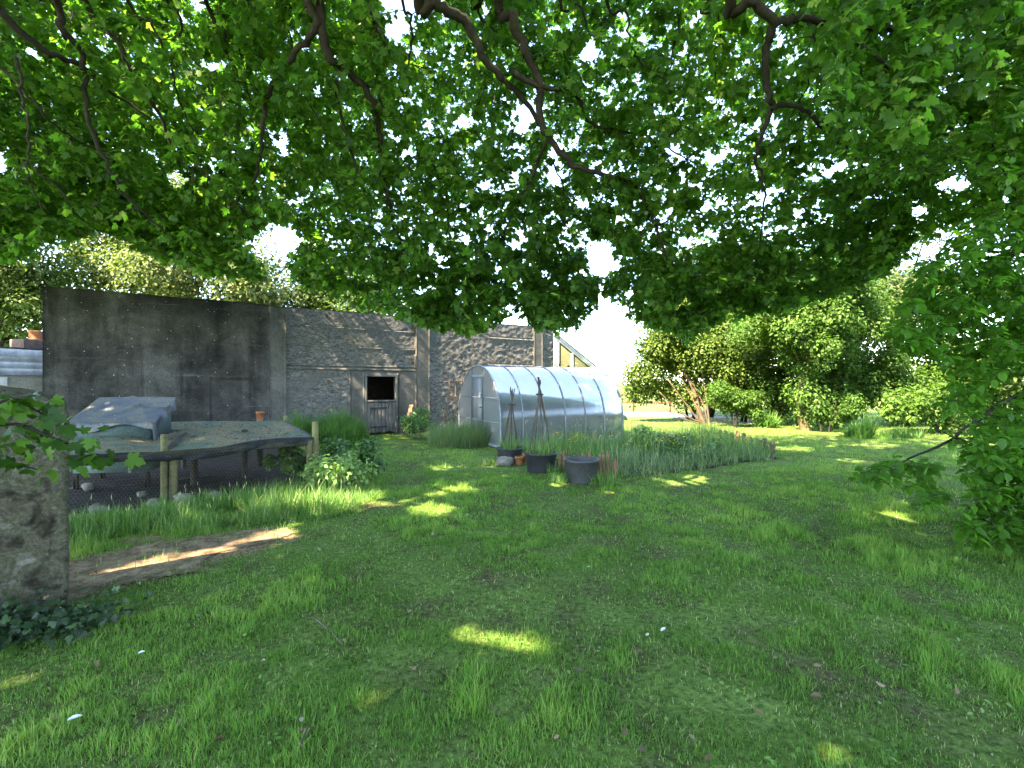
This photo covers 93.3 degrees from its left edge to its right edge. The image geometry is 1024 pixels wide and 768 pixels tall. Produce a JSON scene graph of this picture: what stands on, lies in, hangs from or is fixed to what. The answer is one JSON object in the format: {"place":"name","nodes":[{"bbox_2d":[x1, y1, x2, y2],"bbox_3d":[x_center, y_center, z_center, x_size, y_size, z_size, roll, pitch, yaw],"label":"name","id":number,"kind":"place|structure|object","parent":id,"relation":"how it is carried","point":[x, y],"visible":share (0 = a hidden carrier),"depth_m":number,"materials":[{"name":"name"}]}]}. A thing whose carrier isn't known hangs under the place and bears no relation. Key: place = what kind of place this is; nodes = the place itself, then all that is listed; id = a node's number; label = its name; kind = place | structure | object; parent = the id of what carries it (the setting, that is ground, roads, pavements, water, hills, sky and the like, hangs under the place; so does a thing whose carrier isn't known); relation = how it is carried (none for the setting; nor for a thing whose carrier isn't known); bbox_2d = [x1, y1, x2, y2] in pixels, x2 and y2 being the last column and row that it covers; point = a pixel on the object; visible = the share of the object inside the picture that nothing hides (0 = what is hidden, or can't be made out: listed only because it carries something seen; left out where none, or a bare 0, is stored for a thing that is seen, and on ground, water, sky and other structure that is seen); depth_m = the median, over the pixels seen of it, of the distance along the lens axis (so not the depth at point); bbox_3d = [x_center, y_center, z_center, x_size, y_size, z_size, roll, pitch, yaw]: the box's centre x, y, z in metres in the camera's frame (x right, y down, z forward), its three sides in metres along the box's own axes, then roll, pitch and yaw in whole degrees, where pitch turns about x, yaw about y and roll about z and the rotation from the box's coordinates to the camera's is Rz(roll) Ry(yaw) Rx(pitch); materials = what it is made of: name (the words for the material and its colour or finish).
{"place":"outdoors","nodes":[
{"label":"outdoors","id":0,"kind":"place"},
{"bbox_2d":[67,526,294,601],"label":"path","id":1,"kind":"structure","parent":0,"point":[126,570],"depth_m":4.59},
{"bbox_2d":[68,448,304,513],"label":"soil","id":2,"kind":"structure","parent":0,"point":[214,479],"depth_m":8.16,"materials":[{"name":"black soil"}]},
{"bbox_2d":[81,482,97,490],"bbox_3d":[-6.478,1.577,7.397,0.218,0.156,0.178,0,0,0],"label":"stone","id":3,"kind":"object","parent":2,"relation":"on","point":[93,487],"visible":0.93,"depth_m":7.35,"materials":[{"name":"grey stone"}]},
{"bbox_2d":[73,412,170,488],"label":"chicken coop","id":4,"kind":"structure","parent":2,"relation":"on","point":[131,431],"depth_m":7.54,"materials":[{"name":"white paint"}]},
{"bbox_2d":[69,396,175,439],"bbox_3d":[-6.351,0.593,7.939,1.502,0.777,1.031,0,0,-7],"label":"tarpaulin","id":5,"kind":"object","parent":4,"relation":"on","point":[148,412],"visible":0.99,"depth_m":7.83,"materials":[{"name":"grey plastic"}]},
{"bbox_2d":[136,491,148,497],"bbox_3d":[-5.284,1.574,6.900,0.152,0.109,0.124,0,0,0],"label":"stone","id":6,"kind":"object","parent":2,"relation":"on","point":[145,494],"visible":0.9,"depth_m":6.87,"materials":[{"name":"grey stone"}]},
{"bbox_2d":[69,415,318,514],"bbox_3d":[-5.320,1.145,7.690,4.195,1.052,4.559,0,0,-22],"label":"chicken run","id":7,"kind":"object","parent":2,"relation":"on","point":[167,451],"visible":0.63,"depth_m":7.35,"materials":[{"name":"metal"}]},
{"bbox_2d":[69,420,306,453],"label":"leaf litter","id":8,"kind":"object","parent":7,"relation":"on","point":[213,435],"visible":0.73,"depth_m":8.16,"materials":[{"name":"brown plant"}]},
{"bbox_2d":[256,411,263,420],"bbox_3d":[-5.017,0.650,9.620,0.153,0.200,0.153,0,0,0],"label":"flower pot","id":9,"kind":"object","parent":7,"relation":"on","point":[259,415],"visible":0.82,"depth_m":9.57,"materials":[{"name":"ceramic"}]},
{"bbox_2d":[257,449,262,466],"bbox_3d":[-5.017,1.195,9.620,0.120,0.890,0.114,0,0,0],"label":"timber stump","id":10,"kind":"object","parent":2,"relation":"on","point":[259,455],"visible":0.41,"depth_m":9.56,"materials":[{"name":"wood"}]},
{"bbox_2d":[261,446,305,477],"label":"nettle clump","id":11,"kind":"object","parent":2,"relation":"on","point":[286,457],"visible":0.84,"depth_m":8.35,"materials":[{"name":"green plant"}]},
{"bbox_2d":[0,385,1023,767],"bbox_3d":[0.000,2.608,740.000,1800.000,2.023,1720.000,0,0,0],"label":"ground","id":12,"kind":"structure","parent":0,"point":[732,705],"depth_m":3.11,"materials":[{"name":"green plant"}]},
{"bbox_2d":[0,330,41,390],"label":"white outbuilding","id":13,"kind":"structure","parent":12,"relation":"on","point":[20,363],"depth_m":14.06,"materials":[{"name":"paint"}]},
{"bbox_2d":[0,385,69,617],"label":"stone pillar","id":14,"kind":"structure","parent":12,"relation":"on","point":[34,540],"depth_m":3.31,"materials":[{"name":"grey stone"}]},
{"bbox_2d":[0,159,141,346],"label":"tree","id":15,"kind":"object","parent":12,"relation":"on","point":[21,284],"visible":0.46,"depth_m":18.63,"materials":[{"name":"green plant"}]},
{"bbox_2d":[0,391,145,489],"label":"sycamore shoot","id":16,"kind":"object","parent":12,"relation":"on","point":[20,409],"visible":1,"depth_m":2.55,"materials":[{"name":"green plant"}]},
{"bbox_2d":[67,714,82,720],"bbox_3d":[-2.063,1.572,2.281,0.017,0.012,0.054,0,0,45],"label":"feather","id":17,"kind":"object","parent":12,"relation":"on","point":[74,716],"visible":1,"depth_m":2.28,"materials":[{"name":"white"}]},
{"bbox_2d":[0,586,151,650],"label":"ivy","id":18,"kind":"object","parent":12,"relation":"on","point":[17,624],"visible":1,"depth_m":3.11,"materials":[{"name":"green plant"}]},
{"bbox_2d":[88,503,109,516],"bbox_3d":[-5.106,1.566,5.976,0.236,0.194,0.197,0,0,30],"label":"stone","id":19,"kind":"object","parent":12,"relation":"on","point":[92,507],"visible":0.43,"depth_m":5.92,"materials":[{"name":"grey stone"}]},
{"bbox_2d":[145,498,165,508],"bbox_3d":[-4.690,1.580,6.375,0.247,0.161,0.182,0,0,0],"label":"stone","id":20,"kind":"object","parent":12,"relation":"on","point":[152,500],"visible":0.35,"depth_m":6.30,"materials":[{"name":"grey stone"}]},
{"bbox_2d":[73,521,289,584],"bbox_3d":[-3.669,1.599,4.440,3.000,0.181,1.320,0,0,-26],"label":"grass tuft","id":21,"kind":"object","parent":12,"relation":"on","point":[168,560],"visible":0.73,"depth_m":4.63,"materials":[{"name":"green plant"}]},
{"bbox_2d":[55,162,311,307],"bbox_3d":[-14.325,-3.959,21.419,11.386,11.418,8.377,0,0,0],"label":"tree","id":22,"kind":"object","parent":12,"relation":"on","point":[152,277],"visible":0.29,"depth_m":19.55,"materials":[{"name":"green plant"}]},
{"bbox_2d":[173,492,193,504],"bbox_3d":[-4.483,1.574,6.584,0.284,0.204,0.208,0,0,23],"label":"stone","id":23,"kind":"object","parent":12,"relation":"on","point":[176,496],"visible":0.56,"depth_m":6.52,"materials":[{"name":"grey stone"}]},
{"bbox_2d":[209,491,220,496],"bbox_3d":[-4.202,1.572,6.837,0.173,0.126,0.132,0,0,29],"label":"stone","id":24,"kind":"object","parent":12,"relation":"on","point":[216,492],"visible":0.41,"depth_m":6.81,"materials":[{"name":"grey stone"}]},
{"bbox_2d":[68,471,376,551],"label":"long grass","id":25,"kind":"structure","parent":12,"relation":"on","point":[312,498],"depth_m":5.91,"materials":[{"name":"green plant"}]},
{"bbox_2d":[42,286,553,439],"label":"stone barn","id":26,"kind":"structure","parent":12,"relation":"on","point":[207,360],"depth_m":13.51,"materials":[{"name":"stone"}]},
{"bbox_2d":[367,400,395,432],"bbox_3d":[-4.194,1.041,15.545,0.927,1.053,0.070,0,0,-33],"label":"half door","id":27,"kind":"structure","parent":26,"relation":"in","point":[373,409],"depth_m":15.52,"materials":[{"name":"wood"}]},
{"bbox_2d":[276,407,327,445],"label":"grass clump","id":28,"kind":"object","parent":12,"relation":"on","point":[305,425],"visible":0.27,"depth_m":13.21,"materials":[{"name":"green plant"}]},
{"bbox_2d":[300,724,308,745],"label":"twig","id":29,"kind":"object","parent":12,"relation":"on","point":[302,740],"visible":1,"depth_m":2.15,"materials":[{"name":"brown wood"}]},
{"bbox_2d":[209,240,403,314],"bbox_3d":[-9.473,-2.635,23.423,9.706,8.832,8.037,0,0,0],"label":"tree","id":30,"kind":"object","parent":12,"relation":"on","point":[322,300],"visible":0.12,"depth_m":21.79,"materials":[{"name":"green plant"}]},
{"bbox_2d":[313,617,342,645],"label":"twig","id":31,"kind":"object","parent":12,"relation":"on","point":[321,623],"visible":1,"depth_m":3.10,"materials":[{"name":"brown wood"}]},
{"bbox_2d":[299,449,379,491],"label":"pale shrub","id":32,"kind":"object","parent":12,"relation":"on","point":[351,468],"visible":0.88,"depth_m":7.29,"materials":[{"name":"green plant"}]},
{"bbox_2d":[309,403,371,442],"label":"grass clump","id":33,"kind":"object","parent":12,"relation":"on","point":[340,426],"visible":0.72,"depth_m":13.60,"materials":[{"name":"green plant"}]},
{"bbox_2d":[319,435,389,477],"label":"nettle clump","id":34,"kind":"object","parent":12,"relation":"on","point":[366,449],"visible":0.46,"depth_m":8.48,"materials":[{"name":"green plant"}]},
{"bbox_2d":[403,405,412,434],"bbox_3d":[-3.319,1.145,15.440,0.160,0.957,0.344,0,0,28],"label":"board","id":35,"kind":"object","parent":12,"relation":"on","point":[410,408],"visible":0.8,"depth_m":15.50,"materials":[{"name":"beige wood"}]},
{"bbox_2d":[396,405,439,438],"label":"shrub","id":36,"kind":"object","parent":12,"relation":"on","point":[415,422],"visible":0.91,"depth_m":14.23,"materials":[{"name":"green plant"}]},
{"bbox_2d":[444,375,462,426],"bbox_3d":[-1.851,0.670,15.754,0.908,1.909,0.387,0,0,-41],"label":"timber trellis","id":37,"kind":"object","parent":12,"relation":"on","point":[448,396],"visible":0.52,"depth_m":15.72,"materials":[{"name":"brown wood"}]},
{"bbox_2d":[422,408,491,448],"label":"bushy clump","id":38,"kind":"object","parent":12,"relation":"on","point":[461,436],"visible":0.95,"depth_m":12.62,"materials":[{"name":"green plant"}]},
{"bbox_2d":[474,457,495,464],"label":"grass clump","id":39,"kind":"object","parent":12,"relation":"on","point":[487,461],"visible":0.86,"depth_m":9.95,"materials":[{"name":"green plant"}]},
{"bbox_2d":[496,456,514,465],"bbox_3d":[-0.122,1.574,9.763,0.403,0.234,0.328,0,0,0],"label":"stone","id":40,"kind":"object","parent":12,"relation":"on","point":[504,461],"visible":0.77,"depth_m":9.65,"materials":[{"name":"grey stone"}]},
{"bbox_2d":[496,446,522,462],"bbox_3d":[-0.050,1.482,10.237,0.591,0.325,0.580,0,0,0],"label":"garden tub","id":41,"kind":"object","parent":12,"relation":"on","point":[512,453],"visible":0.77,"depth_m":10.01,"materials":[{"name":"black plastic"}]},
{"bbox_2d":[501,387,518,448],"bbox_3d":[-0.047,0.731,10.236,0.403,1.345,0.426,0,0,0],"label":"cane wigwam","id":42,"kind":"object","parent":41,"relation":"in","point":[511,405],"visible":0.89,"depth_m":10.20,"materials":[{"name":"brown wood"}]},
{"bbox_2d":[496,430,529,448],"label":"tub weeds","id":43,"kind":"object","parent":41,"relation":"on","point":[509,445],"visible":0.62,"depth_m":10.15,"materials":[{"name":"green plant"}]},
{"bbox_2d":[0,0,1023,347],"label":"sycamore tree","id":44,"kind":"object","parent":12,"relation":"on","point":[72,170],"visible":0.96,"depth_m":6.74,"materials":[{"name":"green plant"}]},
{"bbox_2d":[0,451,1023,767],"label":"clover","id":45,"kind":"object","parent":12,"relation":"on","point":[814,753],"visible":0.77,"depth_m":2.76,"materials":[{"name":"green plant"}]},
{"bbox_2d":[17,447,1011,767],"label":"fallen leaves","id":46,"kind":"object","parent":12,"relation":"on","point":[759,711],"visible":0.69,"depth_m":2.50,"materials":[{"name":"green plant"}]},
{"bbox_2d":[503,424,533,442],"bbox_3d":[0.202,1.357,13.349,0.840,0.445,0.540,0,0,-27],"label":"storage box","id":47,"kind":"object","parent":12,"relation":"on","point":[518,431],"visible":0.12,"depth_m":13.10,"materials":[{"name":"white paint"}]},
{"bbox_2d":[515,456,523,464],"bbox_3d":[0.144,1.540,9.738,0.184,0.160,0.184,0,0,0],"label":"flower pot","id":48,"kind":"object","parent":12,"relation":"on","point":[519,460],"visible":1,"depth_m":9.68,"materials":[{"name":"ceramic"}]},
{"bbox_2d":[501,409,564,426],"bbox_3d":[0.336,1.220,15.316,3.098,0.800,0.550,0,0,-27],"label":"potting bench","id":49,"kind":"object","parent":12,"relation":"on","point":[527,410],"visible":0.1,"depth_m":15.09,"materials":[{"name":"brown wood"}]},
{"bbox_2d":[524,450,556,473],"bbox_3d":[0.540,1.452,9.060,0.626,0.381,0.620,0,0,0],"label":"garden tub","id":50,"kind":"object","parent":12,"relation":"on","point":[536,464],"visible":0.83,"depth_m":8.82,"materials":[{"name":"black plastic"}]},
{"bbox_2d":[528,377,551,453],"bbox_3d":[0.532,0.607,9.060,0.475,1.493,0.484,0,0,0],"label":"cane wigwam","id":51,"kind":"object","parent":50,"relation":"in","point":[539,397],"visible":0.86,"depth_m":9.02,"materials":[{"name":"brown wood"}]},
{"bbox_2d":[525,433,562,454],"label":"tub weeds","id":52,"kind":"object","parent":50,"relation":"in","point":[545,450],"visible":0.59,"depth_m":8.94,"materials":[{"name":"green plant"}]},
{"bbox_2d":[458,365,623,446],"bbox_3d":[0.765,0.544,14.413,3.988,2.172,3.068,0,0,-27],"label":"polycarbonate greenhouse","id":53,"kind":"object","parent":12,"relation":"on","point":[485,393],"visible":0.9,"depth_m":13.49,"materials":[{"name":"clear plastic"}]},
{"bbox_2d":[472,376,481,428],"bbox_3d":[-0.991,0.675,13.535,0.061,1.798,0.769,0,0,-27],"label":"door","id":54,"kind":"structure","parent":53,"relation":"in","point":[476,380],"depth_m":13.54,"materials":[{"name":"clear plastic"}]},
{"bbox_2d":[545,464,565,474],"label":"grass clump","id":55,"kind":"object","parent":12,"relation":"on","point":[555,470],"visible":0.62,"depth_m":8.76,"materials":[{"name":"green plant"}]},
{"bbox_2d":[549,471,567,483],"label":"grass clump","id":56,"kind":"object","parent":12,"relation":"on","point":[556,479],"visible":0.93,"depth_m":7.96,"materials":[{"name":"green plant"}]},
{"bbox_2d":[567,411,583,439],"bbox_3d":[1.834,1.200,14.109,0.540,0.800,0.540,0,0,0],"label":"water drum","id":57,"kind":"object","parent":12,"relation":"on","point":[578,417],"visible":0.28,"depth_m":13.88,"materials":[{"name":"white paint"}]},
{"bbox_2d":[554,335,598,414],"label":"glazed leanto","id":58,"kind":"structure","parent":12,"relation":"on","point":[567,354],"depth_m":20.60,"materials":[{"name":"white paint"}]},
{"bbox_2d":[564,456,599,484],"bbox_3d":[1.159,1.426,8.055,0.608,0.399,0.600,0,0,0],"label":"garden tub","id":59,"kind":"object","parent":12,"relation":"on","point":[577,467],"visible":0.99,"depth_m":7.84,"materials":[{"name":"black plastic"}]},
{"bbox_2d":[556,449,618,479],"bbox_3d":[1.355,1.415,8.541,1.314,0.523,0.264,0,0,43],"label":"picket edging","id":60,"kind":"object","parent":12,"relation":"on","point":[601,457],"visible":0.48,"depth_m":8.34,"materials":[{"name":"wood"}]},
{"bbox_2d":[578,409,596,436],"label":"greenhouse plant","id":61,"kind":"object","parent":12,"relation":"on","point":[594,417],"visible":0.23,"depth_m":14.49,"materials":[{"name":"green plant"}]},
{"bbox_2d":[583,467,620,486],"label":"grass clump","id":62,"kind":"object","parent":12,"relation":"on","point":[597,480],"visible":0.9,"depth_m":7.81,"materials":[{"name":"green plant"}]},
{"bbox_2d":[596,394,708,412],"bbox_3d":[8.000,1.070,27.700,10.296,1.200,0.136,0,0,10],"label":"rail fence","id":63,"kind":"object","parent":12,"relation":"on","point":[633,408],"visible":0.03,"depth_m":27.82,"materials":[{"name":"wood"}]},
{"bbox_2d":[596,373,712,388],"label":"distant hedge","id":64,"kind":"object","parent":12,"relation":"on","point":[616,383],"depth_m":169.30,"materials":[{"name":"green plant"}]},
{"bbox_2d":[618,297,758,423],"bbox_3d":[7.376,-1.084,20.251,5.873,5.682,3.355,0,0,0],"label":"laurel bush","id":65,"kind":"object","parent":12,"relation":"on","point":[654,345],"visible":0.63,"depth_m":19.88,"materials":[{"name":"green plant"}]},
{"bbox_2d":[640,298,740,418],"bbox_3d":[7.992,-1.483,21.695,4.730,6.449,3.860,0,0,0],"label":"shrub","id":66,"kind":"object","parent":12,"relation":"on","point":[676,374],"visible":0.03,"depth_m":21.41,"materials":[{"name":"green plant"}]},
{"bbox_2d":[627,241,757,416],"bbox_3d":[9.313,-2.533,23.641,7.609,8.590,5.146,0,0,0],"label":"tree","id":67,"kind":"object","parent":12,"relation":"on","point":[711,411],"visible":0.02,"depth_m":23.28,"materials":[{"name":"green plant"}]},
{"bbox_2d":[676,227,793,414],"bbox_3d":[12.347,-3.186,24.979,9.442,9.863,7.552,0,0,0],"label":"tree","id":68,"kind":"object","parent":12,"relation":"on","point":[694,239],"depth_m":25.16,"materials":[{"name":"green plant"}]},
{"bbox_2d":[703,378,768,427],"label":"shrub","id":69,"kind":"object","parent":12,"relation":"on","point":[746,402],"visible":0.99,"depth_m":17.89,"materials":[{"name":"green plant"}]},
{"bbox_2d":[694,310,796,421],"bbox_3d":[9.972,-1.155,20.437,4.459,5.793,4.171,0,0,23],"label":"shrub","id":70,"kind":"object","parent":12,"relation":"on","point":[757,360],"visible":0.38,"depth_m":19.27,"materials":[{"name":"green plant"}]},
{"bbox_2d":[720,430,774,456],"bbox_3d":[6.205,1.487,12.535,0.538,0.415,4.105,0,0,7],"label":"picket edging","id":71,"kind":"object","parent":12,"relation":"on","point":[764,441],"visible":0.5,"depth_m":12.20,"materials":[{"name":"brown wood"}]},
{"bbox_2d":[745,407,784,427],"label":"fern clump","id":72,"kind":"object","parent":12,"relation":"on","point":[772,421],"visible":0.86,"depth_m":17.86,"materials":[{"name":"green plant"}]},
{"bbox_2d":[738,368,857,425],"bbox_3d":[11.235,0.549,19.223,4.303,3.008,3.064,0,0,0],"label":"shrub","id":73,"kind":"object","parent":12,"relation":"on","point":[780,406],"visible":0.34,"depth_m":19.05,"materials":[{"name":"green plant"}]},
{"bbox_2d":[723,242,892,430],"bbox_3d":[10.632,-1.620,17.185,5.787,6.750,4.234,0,0,0],"label":"ivy clad tree","id":74,"kind":"object","parent":12,"relation":"on","point":[793,326],"visible":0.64,"depth_m":16.48,"materials":[{"name":"green plant"}]},
{"bbox_2d":[791,389,871,432],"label":"shrub","id":75,"kind":"object","parent":12,"relation":"on","point":[852,406],"visible":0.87,"depth_m":16.11,"materials":[{"name":"green plant"}]},
{"bbox_2d":[754,277,911,428],"bbox_3d":[12.082,-1.417,18.123,5.265,6.323,4.077,0,0,0],"label":"tree","id":76,"kind":"object","parent":12,"relation":"on","point":[845,367],"visible":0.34,"depth_m":17.73,"materials":[{"name":"green plant"}]},
{"bbox_2d":[831,410,886,438],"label":"daylily clump","id":77,"kind":"object","parent":12,"relation":"on","point":[864,430],"visible":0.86,"depth_m":14.28,"materials":[{"name":"green plant"}]},
{"bbox_2d":[875,425,925,438],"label":"grass clump","id":78,"kind":"object","parent":12,"relation":"on","point":[899,433],"visible":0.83,"depth_m":14.58,"materials":[{"name":"green plant"}]},
{"bbox_2d":[813,210,1010,421],"bbox_3d":[16.387,-2.726,20.631,8.283,8.934,7.502,0,0,-37],"label":"tree","id":79,"kind":"object","parent":12,"relation":"on","point":[897,281],"visible":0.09,"depth_m":19.61,"materials":[{"name":"green plant"}]},
{"bbox_2d":[836,342,994,425],"bbox_3d":[15.096,-0.021,18.588,6.095,3.492,3.510,0,0,0],"label":"shrub","id":80,"kind":"object","parent":12,"relation":"on","point":[912,377],"visible":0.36,"depth_m":18.12,"materials":[{"name":"green plant"}]},
{"bbox_2d":[834,99,1023,558],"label":"beech tree","id":81,"kind":"object","parent":12,"relation":"on","point":[999,272],"visible":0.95,"depth_m":4.41,"materials":[{"name":"green plant"}]},
{"bbox_2d":[873,380,988,434],"bbox_3d":[13.836,0.798,15.974,2.970,1.889,2.612,0,0,-37],"label":"shrub","id":82,"kind":"object","parent":12,"relation":"on","point":[903,406],"visible":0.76,"depth_m":15.74,"materials":[{"name":"green plant"}]},
{"bbox_2d":[917,345,1021,423],"bbox_3d":[19.158,-0.099,19.629,6.223,3.847,3.605,0,0,0],"label":"shrub","id":83,"kind":"object","parent":12,"relation":"on","point":[1009,391],"visible":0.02,"depth_m":19.06,"materials":[{"name":"green plant"}]},
{"bbox_2d":[950,197,1023,411],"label":"tree","id":84,"kind":"object","parent":12,"relation":"on","point":[1011,387],"visible":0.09,"depth_m":16.65,"materials":[{"name":"green plant"}]},
{"bbox_2d":[0,0,1023,384],"label":"sky","id":85,"kind":"structure","parent":0,"point":[602,338],"materials":[{"name":"white"}]},
{"bbox_2d":[522,416,782,478],"bbox_3d":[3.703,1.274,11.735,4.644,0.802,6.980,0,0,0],"label":"tall grass","id":86,"kind":"structure","parent":0,"point":[623,457],"depth_m":9.70,"materials":[{"name":"green plant"}]},
{"bbox_2d":[628,424,654,448],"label":"weed clump","id":87,"kind":"object","parent":86,"relation":"on","point":[640,430],"visible":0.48,"depth_m":11.49,"materials":[{"name":"green plant"}]},
{"bbox_2d":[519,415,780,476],"bbox_3d":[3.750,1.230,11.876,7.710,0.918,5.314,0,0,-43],"label":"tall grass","id":88,"kind":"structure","parent":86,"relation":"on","point":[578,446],"depth_m":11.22,"materials":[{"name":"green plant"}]},
{"bbox_2d":[553,427,729,450],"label":"yellow flowers","id":89,"kind":"object","parent":88,"relation":"on","point":[633,438],"visible":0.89,"depth_m":10.86,"materials":[{"name":"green plant"}]},
{"bbox_2d":[645,432,695,452],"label":"weed clump","id":90,"kind":"object","parent":86,"relation":"on","point":[678,439],"visible":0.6,"depth_m":10.87,"materials":[{"name":"green plant"}]},
{"bbox_2d":[661,434,724,459],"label":"weed clump","id":91,"kind":"object","parent":86,"relation":"on","point":[698,439],"visible":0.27,"depth_m":10.66,"materials":[{"name":"green plant"}]},
{"bbox_2d":[675,442,726,464],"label":"weed clump","id":92,"kind":"object","parent":86,"relation":"on","point":[705,451],"visible":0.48,"depth_m":9.89,"materials":[{"name":"green plant"}]},
{"bbox_2d":[595,410,740,418],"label":"track","id":93,"kind":"structure","parent":0,"point":[647,414],"depth_m":25.37,"materials":[{"name":"beige gravel"}]},
{"bbox_2d":[673,418,783,424],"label":"soil","id":94,"kind":"structure","parent":0,"point":[738,421],"depth_m":20.95,"materials":[{"name":"brown soil"}]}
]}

